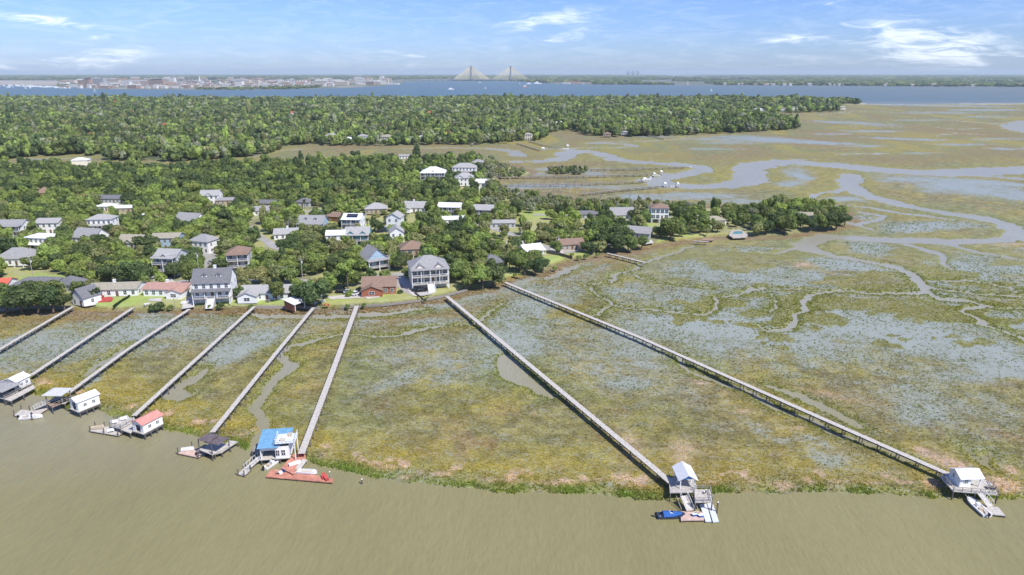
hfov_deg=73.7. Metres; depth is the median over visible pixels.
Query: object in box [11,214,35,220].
oak tree
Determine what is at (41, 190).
house
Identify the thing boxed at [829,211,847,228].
oak tree
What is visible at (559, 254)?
garden fence
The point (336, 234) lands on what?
house
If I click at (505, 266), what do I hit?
broadleaf tree
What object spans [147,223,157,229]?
oak tree
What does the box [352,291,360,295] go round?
parked car
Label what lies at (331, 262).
oak tree
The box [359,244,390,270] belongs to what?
house
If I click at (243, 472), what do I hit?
floating dock
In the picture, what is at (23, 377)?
boathouse
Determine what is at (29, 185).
oak tree
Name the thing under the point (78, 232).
house
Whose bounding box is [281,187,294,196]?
oak tree
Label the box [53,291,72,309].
oak tree
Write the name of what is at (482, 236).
oak tree
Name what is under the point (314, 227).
oak tree
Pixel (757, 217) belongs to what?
oak tree
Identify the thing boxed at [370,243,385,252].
oak tree
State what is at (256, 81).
city building
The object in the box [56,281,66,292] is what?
broadleaf tree
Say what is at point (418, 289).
parked car
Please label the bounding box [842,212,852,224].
oak tree
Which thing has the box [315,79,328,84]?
city building
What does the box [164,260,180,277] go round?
oak tree
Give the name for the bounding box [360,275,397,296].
house
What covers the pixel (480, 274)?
broadleaf tree
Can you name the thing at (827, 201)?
oak tree
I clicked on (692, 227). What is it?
broadleaf tree
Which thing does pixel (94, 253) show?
broadleaf tree
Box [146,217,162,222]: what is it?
oak tree
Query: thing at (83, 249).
oak tree
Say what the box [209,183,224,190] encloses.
oak tree
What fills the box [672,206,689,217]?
oak tree
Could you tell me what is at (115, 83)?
city building
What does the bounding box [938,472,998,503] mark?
timber deck
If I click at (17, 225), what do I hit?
house
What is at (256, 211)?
house
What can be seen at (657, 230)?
oak tree
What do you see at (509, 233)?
road
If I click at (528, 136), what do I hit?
house
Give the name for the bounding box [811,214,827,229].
oak tree
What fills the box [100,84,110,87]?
city building
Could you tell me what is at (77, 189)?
oak tree
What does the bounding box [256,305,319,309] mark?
seawall
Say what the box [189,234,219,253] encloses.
house
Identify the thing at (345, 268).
pine tree
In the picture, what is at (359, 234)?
house
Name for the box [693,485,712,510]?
sun deck
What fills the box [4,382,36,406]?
dock walkway
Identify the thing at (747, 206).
oak tree
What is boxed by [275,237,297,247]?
oak tree
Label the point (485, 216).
oak tree
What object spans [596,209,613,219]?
oak tree
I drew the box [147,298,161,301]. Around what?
patio
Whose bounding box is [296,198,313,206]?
house
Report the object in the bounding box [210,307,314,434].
boardwalk
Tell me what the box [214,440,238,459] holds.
dock walkway
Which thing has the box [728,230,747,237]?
pool terrace
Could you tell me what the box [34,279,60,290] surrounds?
oak tree
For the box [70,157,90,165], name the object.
house
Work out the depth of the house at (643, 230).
361.54 m
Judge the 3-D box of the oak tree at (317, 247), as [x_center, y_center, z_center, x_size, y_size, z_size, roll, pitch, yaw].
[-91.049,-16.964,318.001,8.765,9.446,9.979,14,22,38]
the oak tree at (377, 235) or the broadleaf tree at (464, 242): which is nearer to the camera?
the broadleaf tree at (464, 242)
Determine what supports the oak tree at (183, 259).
on the ground at (914, 143)
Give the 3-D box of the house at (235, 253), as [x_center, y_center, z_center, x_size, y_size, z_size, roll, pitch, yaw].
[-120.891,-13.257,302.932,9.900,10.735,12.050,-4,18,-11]
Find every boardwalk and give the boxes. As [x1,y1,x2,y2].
[0,306,74,351]
[30,307,134,377]
[66,309,190,394]
[131,306,255,418]
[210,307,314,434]
[298,306,358,455]
[445,296,673,484]
[492,174,650,178]
[503,282,949,477]
[504,181,643,186]
[580,186,659,194]
[588,167,682,170]
[606,253,645,263]
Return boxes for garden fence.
[547,251,572,258]
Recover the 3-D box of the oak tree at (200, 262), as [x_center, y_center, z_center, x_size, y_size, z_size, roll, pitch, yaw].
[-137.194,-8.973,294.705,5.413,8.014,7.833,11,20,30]
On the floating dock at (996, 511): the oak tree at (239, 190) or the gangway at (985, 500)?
the gangway at (985, 500)
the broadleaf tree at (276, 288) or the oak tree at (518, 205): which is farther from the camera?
the oak tree at (518, 205)
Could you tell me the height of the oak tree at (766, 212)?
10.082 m
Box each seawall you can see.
[0,305,67,311]
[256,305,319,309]
[341,289,466,308]
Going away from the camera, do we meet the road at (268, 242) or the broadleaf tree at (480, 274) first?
the broadleaf tree at (480, 274)
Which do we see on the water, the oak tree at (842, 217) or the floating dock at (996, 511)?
the floating dock at (996, 511)
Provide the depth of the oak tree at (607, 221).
364.74 m
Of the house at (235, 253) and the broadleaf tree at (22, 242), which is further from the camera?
the broadleaf tree at (22, 242)
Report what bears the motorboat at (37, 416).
on the water
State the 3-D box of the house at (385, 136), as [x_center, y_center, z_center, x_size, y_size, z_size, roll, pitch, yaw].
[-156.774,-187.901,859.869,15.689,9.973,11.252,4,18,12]
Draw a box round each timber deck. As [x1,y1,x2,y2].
[47,395,73,413]
[109,414,132,435]
[282,453,306,474]
[700,238,713,240]
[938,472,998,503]
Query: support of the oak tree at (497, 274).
on the ground at (914, 143)
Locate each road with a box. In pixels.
[175,253,215,281]
[248,242,611,282]
[250,226,278,249]
[373,224,521,238]
[397,276,424,295]
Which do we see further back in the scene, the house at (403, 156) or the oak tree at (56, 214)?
the house at (403, 156)
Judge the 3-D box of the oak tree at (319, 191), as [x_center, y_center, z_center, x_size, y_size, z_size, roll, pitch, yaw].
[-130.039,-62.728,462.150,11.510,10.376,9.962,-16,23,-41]
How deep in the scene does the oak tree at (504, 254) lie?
306.61 m
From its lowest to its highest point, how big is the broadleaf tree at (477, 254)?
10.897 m
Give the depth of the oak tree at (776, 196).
438.62 m
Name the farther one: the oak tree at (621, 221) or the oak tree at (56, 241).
the oak tree at (621, 221)
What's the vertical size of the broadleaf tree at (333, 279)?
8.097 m
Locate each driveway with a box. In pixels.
[182,295,194,308]
[327,294,364,298]
[397,276,431,295]
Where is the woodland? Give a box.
[0,143,834,295]
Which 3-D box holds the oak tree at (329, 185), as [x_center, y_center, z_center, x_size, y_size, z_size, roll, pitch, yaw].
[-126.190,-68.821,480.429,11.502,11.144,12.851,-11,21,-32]
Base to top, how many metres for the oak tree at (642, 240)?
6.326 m
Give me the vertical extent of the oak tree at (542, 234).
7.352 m
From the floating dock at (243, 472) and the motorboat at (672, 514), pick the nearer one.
the motorboat at (672, 514)
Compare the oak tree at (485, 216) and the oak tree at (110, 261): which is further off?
the oak tree at (485, 216)
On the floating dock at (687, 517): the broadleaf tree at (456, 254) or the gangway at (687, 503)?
the gangway at (687, 503)
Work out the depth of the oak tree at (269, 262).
290.64 m
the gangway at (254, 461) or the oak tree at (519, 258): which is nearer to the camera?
the gangway at (254, 461)
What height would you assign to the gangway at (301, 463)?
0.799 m
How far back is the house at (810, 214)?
401.14 m
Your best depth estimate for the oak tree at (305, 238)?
332.36 m
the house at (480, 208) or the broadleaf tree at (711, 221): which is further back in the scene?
the house at (480, 208)
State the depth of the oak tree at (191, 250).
308.78 m
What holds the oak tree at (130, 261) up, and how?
on the ground at (914, 143)
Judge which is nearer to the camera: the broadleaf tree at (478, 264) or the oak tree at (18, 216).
the broadleaf tree at (478, 264)
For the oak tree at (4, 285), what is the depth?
257.68 m
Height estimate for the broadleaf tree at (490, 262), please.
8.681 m
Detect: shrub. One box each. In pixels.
[147,304,154,310]
[153,302,165,309]
[215,303,224,307]
[345,290,352,296]
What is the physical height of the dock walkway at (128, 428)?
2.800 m
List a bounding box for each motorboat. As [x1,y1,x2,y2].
[17,412,42,419]
[195,451,209,456]
[262,458,279,470]
[655,510,684,518]
[967,495,992,517]
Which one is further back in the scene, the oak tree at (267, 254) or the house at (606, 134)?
the house at (606, 134)
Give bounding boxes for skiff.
[91,424,104,429]
[297,468,316,474]
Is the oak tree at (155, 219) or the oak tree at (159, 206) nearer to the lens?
the oak tree at (155, 219)
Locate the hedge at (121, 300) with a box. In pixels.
[113,295,130,307]
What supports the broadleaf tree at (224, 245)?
on the ground at (914, 143)
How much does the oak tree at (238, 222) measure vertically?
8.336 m
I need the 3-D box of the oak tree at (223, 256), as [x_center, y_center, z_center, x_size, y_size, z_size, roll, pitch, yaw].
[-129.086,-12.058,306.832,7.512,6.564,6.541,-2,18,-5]
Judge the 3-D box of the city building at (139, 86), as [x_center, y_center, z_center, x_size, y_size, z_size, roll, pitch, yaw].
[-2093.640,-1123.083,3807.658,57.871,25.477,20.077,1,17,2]
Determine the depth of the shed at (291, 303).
252.14 m
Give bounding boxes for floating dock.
[13,401,47,419]
[89,422,124,437]
[177,441,203,458]
[237,462,250,477]
[266,469,332,484]
[681,511,703,522]
[981,506,1004,517]
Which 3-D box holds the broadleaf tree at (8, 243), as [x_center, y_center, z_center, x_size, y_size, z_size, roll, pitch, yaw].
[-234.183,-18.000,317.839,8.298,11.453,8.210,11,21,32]
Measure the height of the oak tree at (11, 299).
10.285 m
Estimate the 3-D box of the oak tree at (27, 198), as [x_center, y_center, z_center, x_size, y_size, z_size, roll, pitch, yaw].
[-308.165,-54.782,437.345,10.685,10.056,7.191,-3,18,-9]
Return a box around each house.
[0,219,31,236]
[0,247,35,266]
[0,278,18,285]
[10,276,64,285]
[24,233,54,248]
[35,218,62,232]
[38,187,49,193]
[60,275,87,291]
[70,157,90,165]
[71,227,109,241]
[71,283,101,306]
[85,214,119,228]
[91,279,146,296]
[95,203,118,210]
[99,194,122,202]
[113,204,145,212]
[118,234,144,247]
[141,279,192,298]
[149,248,187,277]
[152,232,185,247]
[176,212,202,221]
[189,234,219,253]
[190,265,237,308]
[200,190,222,203]
[215,197,235,204]
[225,245,252,269]
[236,284,291,303]
[253,206,269,214]
[259,199,275,206]
[273,226,298,239]
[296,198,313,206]
[296,215,328,228]
[325,230,345,245]
[327,212,340,221]
[340,213,365,229]
[344,226,371,243]
[357,134,368,137]
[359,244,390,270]
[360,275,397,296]
[365,202,387,214]
[380,134,390,139]
[386,210,403,232]
[388,224,404,240]
[398,154,411,158]
[398,240,423,257]
[404,199,427,213]
[407,255,449,292]
[420,166,446,179]
[437,202,462,215]
[441,215,464,223]
[451,163,476,173]
[454,172,474,186]
[471,159,483,165]
[473,204,494,215]
[475,179,486,190]
[485,254,503,265]
[488,219,515,227]
[517,243,545,253]
[523,133,532,139]
[553,237,585,250]
[578,210,597,218]
[603,132,610,136]
[609,207,633,219]
[627,225,652,238]
[649,203,669,222]
[709,216,726,223]
[799,212,814,218]
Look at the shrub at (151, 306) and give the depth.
251.47 m
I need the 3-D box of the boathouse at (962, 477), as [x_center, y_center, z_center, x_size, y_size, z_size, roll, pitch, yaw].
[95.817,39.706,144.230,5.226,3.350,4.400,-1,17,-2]
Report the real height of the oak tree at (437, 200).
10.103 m
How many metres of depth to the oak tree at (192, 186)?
477.92 m
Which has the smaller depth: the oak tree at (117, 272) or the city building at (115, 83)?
the oak tree at (117, 272)
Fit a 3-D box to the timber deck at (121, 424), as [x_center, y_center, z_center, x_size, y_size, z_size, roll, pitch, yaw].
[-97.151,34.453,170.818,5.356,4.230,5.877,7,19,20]
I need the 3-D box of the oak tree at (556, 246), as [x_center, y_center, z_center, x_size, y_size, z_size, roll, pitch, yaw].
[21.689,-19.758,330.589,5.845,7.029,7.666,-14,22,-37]
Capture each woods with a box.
[0,78,1023,89]
[0,91,861,118]
[0,109,800,160]
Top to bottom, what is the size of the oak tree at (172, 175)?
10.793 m
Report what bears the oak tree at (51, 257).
on the ground at (914, 143)
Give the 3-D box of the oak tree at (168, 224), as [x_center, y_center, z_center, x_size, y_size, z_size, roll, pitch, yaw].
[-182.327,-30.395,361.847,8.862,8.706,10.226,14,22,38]
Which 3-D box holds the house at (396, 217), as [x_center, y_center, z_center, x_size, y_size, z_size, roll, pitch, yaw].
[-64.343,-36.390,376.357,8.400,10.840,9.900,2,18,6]
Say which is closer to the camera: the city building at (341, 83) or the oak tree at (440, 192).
the oak tree at (440, 192)
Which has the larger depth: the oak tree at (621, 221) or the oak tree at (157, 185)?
the oak tree at (157, 185)
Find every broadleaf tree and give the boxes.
[0,236,16,251]
[10,236,28,246]
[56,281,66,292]
[69,267,85,276]
[87,247,106,258]
[141,245,156,255]
[179,262,195,281]
[213,238,235,253]
[268,281,284,300]
[279,263,299,283]
[319,277,334,298]
[325,275,337,293]
[342,248,360,267]
[369,237,388,247]
[420,243,439,255]
[420,250,434,255]
[428,240,446,256]
[440,234,452,247]
[448,238,466,252]
[448,250,463,262]
[449,262,463,283]
[455,230,472,240]
[459,238,468,250]
[470,249,487,262]
[472,261,485,282]
[473,266,492,288]
[475,241,487,250]
[480,238,496,253]
[485,258,495,267]
[495,263,508,272]
[499,243,517,252]
[688,224,696,233]
[703,227,710,235]
[708,218,718,229]
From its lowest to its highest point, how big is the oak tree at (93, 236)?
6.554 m
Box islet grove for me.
[547,165,587,174]
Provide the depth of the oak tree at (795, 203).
414.60 m
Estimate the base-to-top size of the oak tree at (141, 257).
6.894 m
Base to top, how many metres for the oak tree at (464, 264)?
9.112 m
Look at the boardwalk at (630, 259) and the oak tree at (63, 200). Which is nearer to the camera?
the boardwalk at (630, 259)
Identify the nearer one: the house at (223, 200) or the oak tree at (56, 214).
the oak tree at (56, 214)
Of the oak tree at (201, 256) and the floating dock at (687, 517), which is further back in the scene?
the oak tree at (201, 256)
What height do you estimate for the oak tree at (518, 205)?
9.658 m
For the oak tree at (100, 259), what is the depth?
296.99 m
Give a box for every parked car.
[335,288,343,292]
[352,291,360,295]
[416,287,426,291]
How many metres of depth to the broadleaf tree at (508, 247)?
313.37 m
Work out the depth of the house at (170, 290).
267.34 m
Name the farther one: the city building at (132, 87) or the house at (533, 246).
the city building at (132, 87)
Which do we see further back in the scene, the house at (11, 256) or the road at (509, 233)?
the road at (509, 233)
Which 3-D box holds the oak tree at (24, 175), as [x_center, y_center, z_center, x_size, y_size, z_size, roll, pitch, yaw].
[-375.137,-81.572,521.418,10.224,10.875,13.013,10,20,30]
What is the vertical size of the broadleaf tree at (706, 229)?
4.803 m
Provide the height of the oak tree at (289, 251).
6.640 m
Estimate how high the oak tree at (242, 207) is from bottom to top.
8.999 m
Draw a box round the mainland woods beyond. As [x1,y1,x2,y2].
[0,74,1023,79]
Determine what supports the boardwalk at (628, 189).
on the ground at (914, 143)
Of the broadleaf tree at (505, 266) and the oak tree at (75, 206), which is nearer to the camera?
the broadleaf tree at (505, 266)
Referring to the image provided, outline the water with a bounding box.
[0,81,1023,574]
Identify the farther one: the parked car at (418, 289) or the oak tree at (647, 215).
the oak tree at (647, 215)
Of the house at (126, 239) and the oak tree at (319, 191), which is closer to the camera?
the house at (126, 239)
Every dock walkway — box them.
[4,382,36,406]
[121,416,134,438]
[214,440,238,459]
[252,445,259,456]
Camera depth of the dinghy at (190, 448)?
159.79 m
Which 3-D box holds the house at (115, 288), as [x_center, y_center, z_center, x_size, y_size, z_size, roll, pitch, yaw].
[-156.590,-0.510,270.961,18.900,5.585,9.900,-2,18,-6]
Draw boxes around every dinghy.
[180,446,193,451]
[288,460,300,466]
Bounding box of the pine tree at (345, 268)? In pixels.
[336,258,354,288]
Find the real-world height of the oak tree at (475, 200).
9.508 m
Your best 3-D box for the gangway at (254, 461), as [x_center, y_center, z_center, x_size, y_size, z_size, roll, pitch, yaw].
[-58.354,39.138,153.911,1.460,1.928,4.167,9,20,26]
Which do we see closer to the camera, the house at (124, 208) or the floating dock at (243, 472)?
the floating dock at (243, 472)
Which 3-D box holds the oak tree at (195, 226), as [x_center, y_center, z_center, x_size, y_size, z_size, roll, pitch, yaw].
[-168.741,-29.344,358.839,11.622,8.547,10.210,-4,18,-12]
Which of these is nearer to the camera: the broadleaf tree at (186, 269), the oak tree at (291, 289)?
the oak tree at (291, 289)
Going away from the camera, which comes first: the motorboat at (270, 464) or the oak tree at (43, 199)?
the motorboat at (270, 464)
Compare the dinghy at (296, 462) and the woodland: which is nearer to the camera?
the dinghy at (296, 462)
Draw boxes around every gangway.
[31,399,47,410]
[244,452,262,469]
[294,459,306,473]
[680,491,693,510]
[977,490,993,506]
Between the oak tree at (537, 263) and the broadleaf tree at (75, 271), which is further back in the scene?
the oak tree at (537, 263)
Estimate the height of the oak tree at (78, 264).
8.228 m
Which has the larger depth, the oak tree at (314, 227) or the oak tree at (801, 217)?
the oak tree at (801, 217)
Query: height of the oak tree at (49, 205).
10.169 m
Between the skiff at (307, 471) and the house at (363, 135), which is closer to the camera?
the skiff at (307, 471)
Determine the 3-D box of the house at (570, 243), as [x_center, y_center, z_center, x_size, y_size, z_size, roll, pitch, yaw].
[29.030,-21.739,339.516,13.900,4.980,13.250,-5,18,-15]
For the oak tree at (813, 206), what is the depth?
415.04 m
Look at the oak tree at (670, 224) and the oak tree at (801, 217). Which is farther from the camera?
the oak tree at (801, 217)
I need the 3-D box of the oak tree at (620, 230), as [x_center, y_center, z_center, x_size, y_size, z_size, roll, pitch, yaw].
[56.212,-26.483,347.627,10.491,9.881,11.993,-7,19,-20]
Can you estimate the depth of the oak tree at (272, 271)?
281.55 m
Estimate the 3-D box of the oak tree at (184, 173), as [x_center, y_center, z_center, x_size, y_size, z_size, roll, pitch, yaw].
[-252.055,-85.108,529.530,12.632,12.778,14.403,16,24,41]
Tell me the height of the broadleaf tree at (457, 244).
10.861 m
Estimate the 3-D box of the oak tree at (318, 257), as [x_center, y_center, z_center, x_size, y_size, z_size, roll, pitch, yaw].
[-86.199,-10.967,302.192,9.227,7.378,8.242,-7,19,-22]
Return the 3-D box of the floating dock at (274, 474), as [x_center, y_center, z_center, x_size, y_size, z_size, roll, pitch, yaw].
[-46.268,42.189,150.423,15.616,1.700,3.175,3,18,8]
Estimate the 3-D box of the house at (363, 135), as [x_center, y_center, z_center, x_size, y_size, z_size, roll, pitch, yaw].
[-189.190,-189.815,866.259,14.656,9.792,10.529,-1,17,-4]
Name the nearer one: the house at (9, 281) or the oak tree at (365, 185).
the house at (9, 281)
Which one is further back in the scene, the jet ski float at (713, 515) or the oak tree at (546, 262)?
the oak tree at (546, 262)
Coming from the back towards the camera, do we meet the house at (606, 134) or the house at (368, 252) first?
the house at (606, 134)
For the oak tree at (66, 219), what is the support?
on the ground at (914, 143)
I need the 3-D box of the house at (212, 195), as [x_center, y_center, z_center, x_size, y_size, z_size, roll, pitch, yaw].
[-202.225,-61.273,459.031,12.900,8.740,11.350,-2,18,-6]
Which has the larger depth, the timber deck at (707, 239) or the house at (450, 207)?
the house at (450, 207)
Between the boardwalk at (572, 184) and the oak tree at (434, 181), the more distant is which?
the boardwalk at (572, 184)
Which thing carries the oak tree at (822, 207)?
on the ground at (914, 143)
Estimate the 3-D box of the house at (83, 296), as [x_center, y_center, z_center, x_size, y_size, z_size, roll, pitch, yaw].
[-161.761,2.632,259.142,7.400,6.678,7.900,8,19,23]
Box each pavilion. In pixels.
[0,380,21,402]
[41,388,71,409]
[669,461,697,501]
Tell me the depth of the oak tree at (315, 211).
393.03 m
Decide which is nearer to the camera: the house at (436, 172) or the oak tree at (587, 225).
the oak tree at (587, 225)
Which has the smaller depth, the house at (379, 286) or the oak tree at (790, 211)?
the house at (379, 286)
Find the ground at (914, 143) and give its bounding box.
[0,75,1023,501]
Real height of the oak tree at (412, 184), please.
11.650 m
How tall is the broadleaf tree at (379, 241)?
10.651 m
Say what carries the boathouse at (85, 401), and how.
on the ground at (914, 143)
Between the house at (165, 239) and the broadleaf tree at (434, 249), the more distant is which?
the house at (165, 239)
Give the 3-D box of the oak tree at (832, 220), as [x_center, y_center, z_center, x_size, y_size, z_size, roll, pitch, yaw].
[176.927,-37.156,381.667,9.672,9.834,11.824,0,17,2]
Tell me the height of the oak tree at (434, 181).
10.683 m
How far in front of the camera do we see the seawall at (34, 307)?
256.09 m
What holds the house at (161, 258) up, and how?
on the ground at (914, 143)
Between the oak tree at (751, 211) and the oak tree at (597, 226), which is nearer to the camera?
the oak tree at (597, 226)
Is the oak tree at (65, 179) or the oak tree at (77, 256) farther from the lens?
the oak tree at (65, 179)
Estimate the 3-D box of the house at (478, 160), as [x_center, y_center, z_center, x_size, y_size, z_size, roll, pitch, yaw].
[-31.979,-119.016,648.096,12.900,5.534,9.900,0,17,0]
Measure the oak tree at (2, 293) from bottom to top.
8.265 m
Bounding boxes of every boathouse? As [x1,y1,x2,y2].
[3,371,31,391]
[67,389,100,417]
[131,410,163,439]
[257,427,298,464]
[948,467,984,486]
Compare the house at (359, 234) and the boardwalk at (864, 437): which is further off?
the house at (359, 234)
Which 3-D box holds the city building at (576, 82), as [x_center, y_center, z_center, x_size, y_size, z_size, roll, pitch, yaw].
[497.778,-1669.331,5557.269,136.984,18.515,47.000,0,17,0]
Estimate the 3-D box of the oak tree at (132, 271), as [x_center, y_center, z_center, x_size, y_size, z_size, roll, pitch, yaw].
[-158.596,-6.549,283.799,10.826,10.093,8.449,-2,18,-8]
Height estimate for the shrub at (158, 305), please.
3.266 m
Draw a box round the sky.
[0,0,1023,74]
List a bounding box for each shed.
[197,432,230,460]
[283,295,321,311]
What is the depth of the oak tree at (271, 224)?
367.23 m
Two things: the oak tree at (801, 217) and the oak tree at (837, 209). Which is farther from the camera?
the oak tree at (837, 209)
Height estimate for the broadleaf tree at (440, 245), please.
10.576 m
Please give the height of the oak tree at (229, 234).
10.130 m
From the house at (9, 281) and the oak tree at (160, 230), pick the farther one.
the oak tree at (160, 230)
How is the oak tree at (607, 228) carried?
on the ground at (914, 143)
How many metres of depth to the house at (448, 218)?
394.65 m
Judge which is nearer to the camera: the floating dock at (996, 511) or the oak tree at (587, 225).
the floating dock at (996, 511)
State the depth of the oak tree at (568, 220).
372.96 m
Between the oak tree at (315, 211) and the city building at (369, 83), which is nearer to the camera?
the oak tree at (315, 211)
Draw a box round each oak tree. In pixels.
[0,210,12,218]
[0,257,7,273]
[0,282,9,290]
[0,291,17,311]
[1,285,29,312]
[5,202,23,209]
[9,174,28,178]
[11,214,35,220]
[13,175,27,181]
[13,182,32,189]
[13,210,29,216]
[15,284,50,312]
[18,280,35,289]
[19,256,40,269]
[20,190,40,197]
[21,194,36,203]
[32,196,50,203]
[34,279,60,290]
[35,243,62,257]
[38,285,59,311]
[42,202,59,212]
[45,235,66,244]
[47,253,63,261]
[48,211,62,217]
[49,259,65,270]
[51,238,68,245]
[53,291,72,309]
[54,230,71,239]
[57,196,73,202]
[60,181,76,189]
[61,176,77,181]
[61,215,82,230]
[63,252,85,261]
[65,228,73,238]
[65,261,86,275]
[67,202,87,213]
[68,244,90,255]
[70,185,87,194]
[74,193,88,199]
[77,257,91,264]
[78,240,96,245]
[81,180,100,188]
[84,278,99,285]
[89,234,97,240]
[91,255,113,263]
[95,263,113,281]
[101,260,116,265]
[107,265,126,281]
[109,225,126,236]
[117,259,133,264]
[118,261,140,280]
[119,246,135,253]
[120,192,137,201]
[130,235,159,246]
[134,255,150,259]
[138,262,152,277]
[139,187,155,196]
[145,179,159,183]
[146,183,161,190]
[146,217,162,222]
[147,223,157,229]
[149,203,166,210]
[149,219,165,225]
[150,227,174,234]
[154,180,172,190]
[158,222,172,230]
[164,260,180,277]
[167,244,184,248]
[169,173,179,179]
[170,238,190,248]
[172,202,184,212]
[175,229,192,237]
[177,169,191,178]
[177,179,196,186]
[177,254,195,263]
[179,223,201,237]
[183,181,200,192]
[183,205,199,212]
[183,247,202,254]
[184,192,196,201]
[187,257,203,267]
[189,221,205,230]
[190,253,204,262]
[208,204,225,212]
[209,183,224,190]
[211,258,229,267]
[215,209,233,221]
[216,253,225,259]
[218,231,239,240]
[226,235,247,245]
[231,181,251,189]
[231,186,247,195]
[232,218,247,229]
[234,204,254,211]
[235,267,252,278]
[250,266,268,283]
[252,247,264,254]
[258,250,278,262]
[264,219,280,230]
[265,261,277,267]
[265,263,282,279]
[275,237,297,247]
[277,254,297,262]
[278,256,298,267]
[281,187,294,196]
[284,212,297,221]
[285,248,294,254]
[286,216,299,227]
[288,284,302,303]
[294,280,329,306]
[296,253,308,263]
[297,231,318,245]
[302,224,320,232]
[304,229,322,240]
[307,241,327,254]
[307,254,326,262]
[308,208,321,214]
[309,182,318,188]
[309,260,325,274]
[312,187,324,201]
[318,180,333,187]
[318,226,338,236]
[322,269,340,286]
[323,182,340,191]
[325,256,337,270]
[330,240,350,253]
[336,247,351,257]
[337,273,350,287]
[349,270,365,285]
[351,167,366,176]
[359,182,370,192]
[360,240,373,246]
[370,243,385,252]
[372,233,385,240]
[388,171,398,179]
[392,253,409,268]
[406,181,421,192]
[420,225,435,235]
[425,233,442,242]
[430,179,441,189]
[431,197,446,205]
[433,220,444,226]
[434,188,449,196]
[437,254,452,263]
[439,229,456,238]
[444,219,463,233]
[455,258,472,278]
[461,268,477,287]
[462,221,476,229]
[463,252,473,261]
[469,196,480,203]
[470,258,484,268]
[472,231,492,243]
[473,212,491,224]
[484,265,505,286]
[486,179,502,187]
[488,250,501,256]
[499,251,508,265]
[507,249,528,272]
[510,200,525,214]
[521,230,537,243]
[527,252,542,259]
[527,258,543,273]
[534,229,550,242]
[536,222,554,230]
[539,256,549,270]
[549,240,562,251]
[552,216,573,226]
[553,220,569,229]
[560,198,575,208]
[580,241,591,252]
[583,220,598,229]
[588,223,604,234]
[588,243,598,251]
[592,230,612,243]
[594,215,606,219]
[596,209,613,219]
[596,217,613,225]
[600,224,622,233]
[608,233,626,250]
[611,225,634,235]
[612,217,627,225]
[622,235,637,250]
[636,235,648,247]
[639,210,651,220]
[653,226,668,237]
[660,217,685,239]
[668,201,684,209]
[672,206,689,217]
[679,209,697,223]
[698,211,709,223]
[712,221,725,231]
[720,206,735,220]
[731,205,743,213]
[742,204,750,214]
[747,207,759,214]
[750,213,765,222]
[757,204,769,214]
[761,207,775,218]
[762,220,774,233]
[767,211,787,229]
[772,193,789,199]
[773,214,797,233]
[774,202,786,208]
[781,209,796,216]
[787,201,803,207]
[794,212,808,227]
[800,197,819,204]
[804,204,819,210]
[804,217,818,230]
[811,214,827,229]
[817,204,829,210]
[819,198,836,204]
[821,212,838,229]
[827,205,842,213]
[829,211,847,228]
[839,205,848,212]
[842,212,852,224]
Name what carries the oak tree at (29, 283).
on the ground at (914, 143)
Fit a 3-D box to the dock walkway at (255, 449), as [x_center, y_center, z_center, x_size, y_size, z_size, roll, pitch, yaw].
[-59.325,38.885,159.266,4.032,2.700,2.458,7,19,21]
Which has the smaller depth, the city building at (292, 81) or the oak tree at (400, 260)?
the oak tree at (400, 260)
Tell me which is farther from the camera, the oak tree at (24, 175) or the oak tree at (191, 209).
the oak tree at (24, 175)
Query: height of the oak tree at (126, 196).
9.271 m
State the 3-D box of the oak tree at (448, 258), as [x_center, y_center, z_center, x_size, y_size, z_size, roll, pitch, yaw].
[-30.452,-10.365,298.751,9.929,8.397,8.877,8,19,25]
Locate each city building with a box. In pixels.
[59,80,69,83]
[82,78,92,86]
[90,78,106,83]
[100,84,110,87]
[110,82,120,86]
[121,82,131,85]
[127,85,137,88]
[129,80,138,83]
[131,84,142,88]
[147,79,165,85]
[165,82,175,85]
[169,76,176,81]
[234,80,243,84]
[253,79,260,84]
[285,80,297,83]
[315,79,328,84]
[335,82,348,84]
[354,77,364,80]
[363,82,374,84]
[565,81,581,83]
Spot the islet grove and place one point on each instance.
(573, 169)
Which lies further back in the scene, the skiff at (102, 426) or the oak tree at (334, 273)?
the oak tree at (334, 273)
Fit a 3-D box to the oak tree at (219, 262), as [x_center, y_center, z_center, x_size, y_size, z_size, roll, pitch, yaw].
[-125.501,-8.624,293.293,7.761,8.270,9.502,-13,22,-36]
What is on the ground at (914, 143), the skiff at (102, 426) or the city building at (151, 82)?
the city building at (151, 82)
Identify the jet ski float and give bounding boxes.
[700,504,710,522]
[707,503,718,522]
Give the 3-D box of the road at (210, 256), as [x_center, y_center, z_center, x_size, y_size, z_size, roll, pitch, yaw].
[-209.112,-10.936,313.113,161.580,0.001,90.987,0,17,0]
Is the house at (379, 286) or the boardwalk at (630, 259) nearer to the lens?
the house at (379, 286)
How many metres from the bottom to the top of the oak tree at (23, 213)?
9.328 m
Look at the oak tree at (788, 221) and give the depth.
368.83 m
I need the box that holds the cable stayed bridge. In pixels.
[402,66,539,80]
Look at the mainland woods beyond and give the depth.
11383.06 m
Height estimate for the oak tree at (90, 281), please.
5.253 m
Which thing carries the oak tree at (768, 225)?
on the ground at (914, 143)
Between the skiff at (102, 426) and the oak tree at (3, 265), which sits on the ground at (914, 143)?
the oak tree at (3, 265)
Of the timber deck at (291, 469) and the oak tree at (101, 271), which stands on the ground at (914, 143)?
the oak tree at (101, 271)
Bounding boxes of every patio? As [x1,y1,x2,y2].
[98,296,112,301]
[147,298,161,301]

